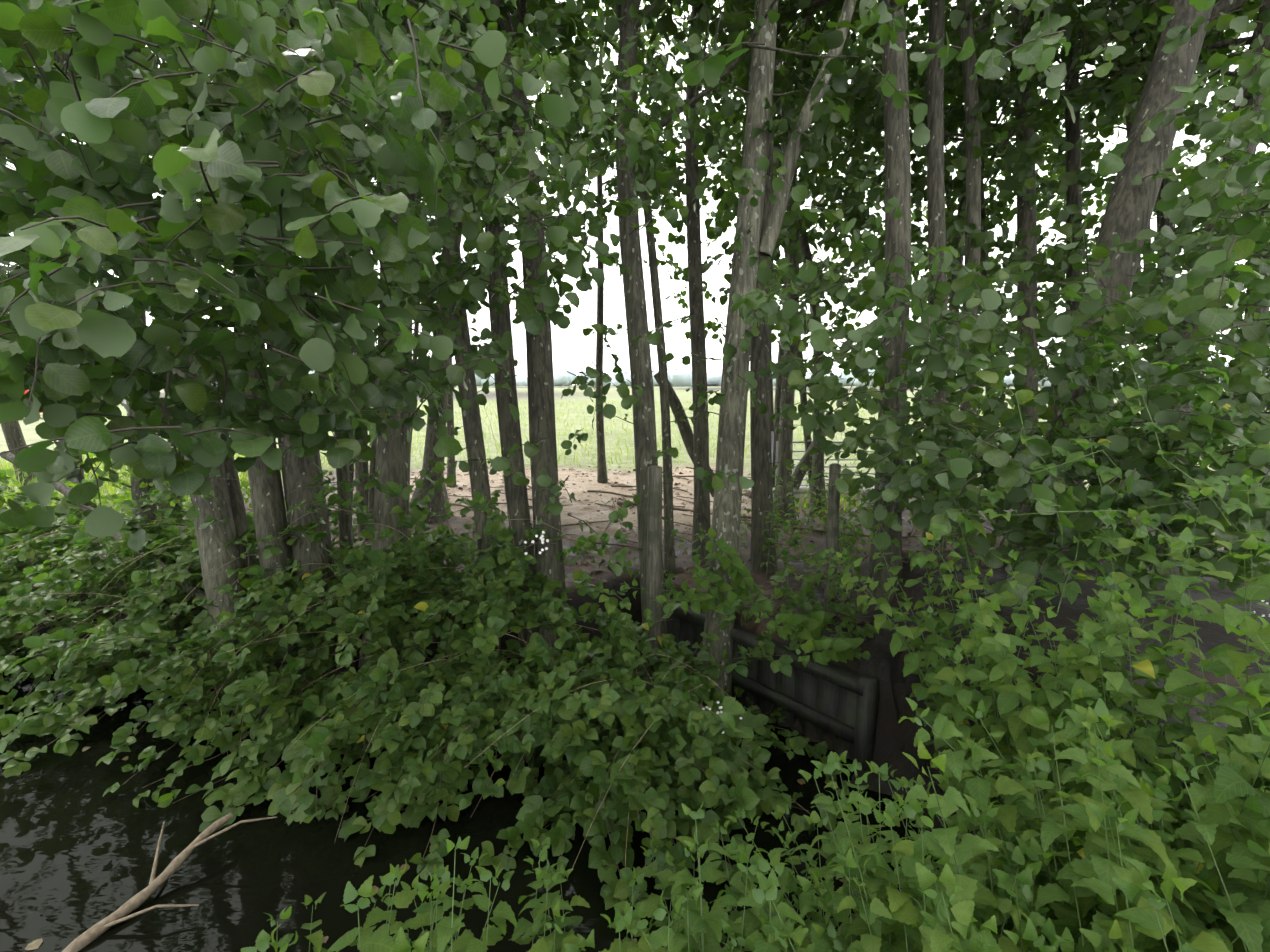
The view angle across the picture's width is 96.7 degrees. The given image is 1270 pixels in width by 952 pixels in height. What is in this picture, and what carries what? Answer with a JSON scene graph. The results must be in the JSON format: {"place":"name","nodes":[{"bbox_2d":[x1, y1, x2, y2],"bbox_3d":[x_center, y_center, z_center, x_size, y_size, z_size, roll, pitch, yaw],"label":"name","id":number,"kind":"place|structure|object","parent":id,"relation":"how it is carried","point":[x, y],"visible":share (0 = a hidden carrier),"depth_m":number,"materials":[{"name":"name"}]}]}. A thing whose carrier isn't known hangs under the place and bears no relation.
{"place":"outdoors","nodes":[
{"label":"outdoors","id":0,"kind":"place"},
{"bbox_2d":[0,651,938,951],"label":"water","id":1,"kind":"structure","parent":0,"point":[78,847],"depth_m":3.45,"materials":[{"name":"black liquid"}]},
{"bbox_2d":[62,813,276,951],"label":"fallen branch","id":2,"kind":"object","parent":1,"relation":"in","point":[97,930],"visible":1,"depth_m":3.13,"materials":[{"name":"brown wood"}]},
{"bbox_2d":[25,675,845,949],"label":"floating leaves","id":3,"kind":"object","parent":1,"relation":"on","point":[35,944],"visible":0.29,"depth_m":3.21,"materials":[{"name":"green plant"}]},
{"bbox_2d":[0,385,1269,852],"bbox_3d":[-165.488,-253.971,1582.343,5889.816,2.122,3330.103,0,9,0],"label":"ground","id":4,"kind":"structure","parent":0,"point":[894,739],"depth_m":6.05,"materials":[{"name":"brown soil"}]},
{"bbox_2d":[0,439,285,560],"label":"bank shrubs","id":5,"kind":"object","parent":4,"relation":"on","point":[118,497],"visible":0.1,"depth_m":6.60,"materials":[{"name":"green plant"}]},
{"bbox_2d":[0,404,727,868],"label":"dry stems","id":6,"kind":"object","parent":4,"relation":"on","point":[330,632],"visible":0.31,"depth_m":4.64,"materials":[{"name":"plant"}]},
{"bbox_2d":[50,474,915,655],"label":"fallen sticks","id":7,"kind":"object","parent":4,"relation":"on","point":[637,547],"visible":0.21,"depth_m":8.48,"materials":[{"name":"brown wood"}]},
{"bbox_2d":[0,399,1265,530],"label":"meadow grass","id":8,"kind":"structure","parent":4,"relation":"on","point":[111,489],"depth_m":16.07,"materials":[{"name":"green plant"}]},
{"bbox_2d":[0,0,1269,718],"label":"alder","id":9,"kind":"object","parent":4,"relation":"on","point":[1115,100],"depth_m":5.67,"materials":[{"name":"green plant"}]},
{"bbox_2d":[0,0,1269,626],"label":"tree leaves","id":10,"kind":"object","parent":9,"relation":"attached to","point":[114,134],"visible":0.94,"depth_m":2.62,"materials":[{"name":"green plant"}]},
{"bbox_2d":[0,458,1269,929],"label":"bramble","id":11,"kind":"object","parent":4,"relation":"on","point":[570,722],"depth_m":4.26,"materials":[{"name":"green plant"}]},
{"bbox_2d":[0,462,866,905],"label":"bramble canes","id":12,"kind":"object","parent":11,"relation":"attached to","point":[392,676],"visible":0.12,"depth_m":4.55,"materials":[{"name":"plant"}]},
{"bbox_2d":[97,466,1175,625],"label":"leaf litter","id":13,"kind":"object","parent":4,"relation":"on","point":[906,555],"visible":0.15,"depth_m":7.47,"materials":[{"name":"brown plant"}]},
{"bbox_2d":[646,466,661,679],"bbox_3d":[0.156,1.385,4.927,0.145,2.981,0.130,0,9,0],"label":"fence post","id":14,"kind":"object","parent":4,"relation":"on","point":[654,527],"visible":0.52,"depth_m":4.76,"materials":[{"name":"grey wood"}]},
{"bbox_2d":[111,366,1268,386],"bbox_3d":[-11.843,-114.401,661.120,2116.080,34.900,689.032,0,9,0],"label":"treeline","id":15,"kind":"object","parent":4,"relation":"on","point":[682,377],"visible":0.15,"depth_m":633.62,"materials":[{"name":"green plant"}]},
{"bbox_2d":[241,308,1269,951],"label":"nettle","id":16,"kind":"object","parent":4,"relation":"on","point":[1095,875],"depth_m":1.58,"materials":[{"name":"green plant"}]},
{"bbox_2d":[665,598,879,770],"bbox_3d":[0.963,2.046,5.127,0.140,1.410,2.420,-8,12,-40],"label":"timber headwall","id":17,"kind":"object","parent":4,"relation":"on","point":[839,703],"visible":0.27,"depth_m":4.54,"materials":[{"name":"grey wood"}]},
{"bbox_2d":[824,463,840,616],"bbox_3d":[1.730,0.721,4.960,0.130,1.682,0.104,0,9,0],"label":"fence post","id":18,"kind":"object","parent":4,"relation":"on","point":[833,514],"visible":0.67,"depth_m":4.88,"materials":[{"name":"grey wood"}]},
{"bbox_2d":[747,486,924,508],"bbox_3d":[4.041,0.681,10.992,3.695,0.910,0.540,0,9,0],"label":"culvert headwall","id":19,"kind":"object","parent":4,"relation":"on","point":[802,490],"visible":0.14,"depth_m":10.73,"materials":[{"name":"concrete"}]},
{"bbox_2d":[771,432,909,485],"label":"field gate","id":20,"kind":"structure","parent":19,"relation":"on","point":[772,440],"depth_m":10.90,"materials":[{"name":"grey wood"}]},
{"bbox_2d":[567,460,1269,915],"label":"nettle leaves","id":21,"kind":"object","parent":4,"relation":"on","point":[1047,698],"visible":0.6,"depth_m":2.43,"materials":[{"name":"green plant"}]},
{"bbox_2d":[868,306,1269,753],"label":"hop leaves","id":22,"kind":"object","parent":4,"relation":"on","point":[1207,393],"visible":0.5,"depth_m":2.90,"materials":[{"name":"green plant"}]},
{"bbox_2d":[0,0,1269,384],"label":"sky","id":23,"kind":"structure","parent":0,"point":[573,350],"materials":[{"name":"white"}]},
{"bbox_2d":[701,0,855,696],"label":"tree trunk","id":24,"kind":"object","parent":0,"point":[726,515],"visible":0.69,"depth_m":5.05,"materials":[{"name":"grey plant"}]}
]}

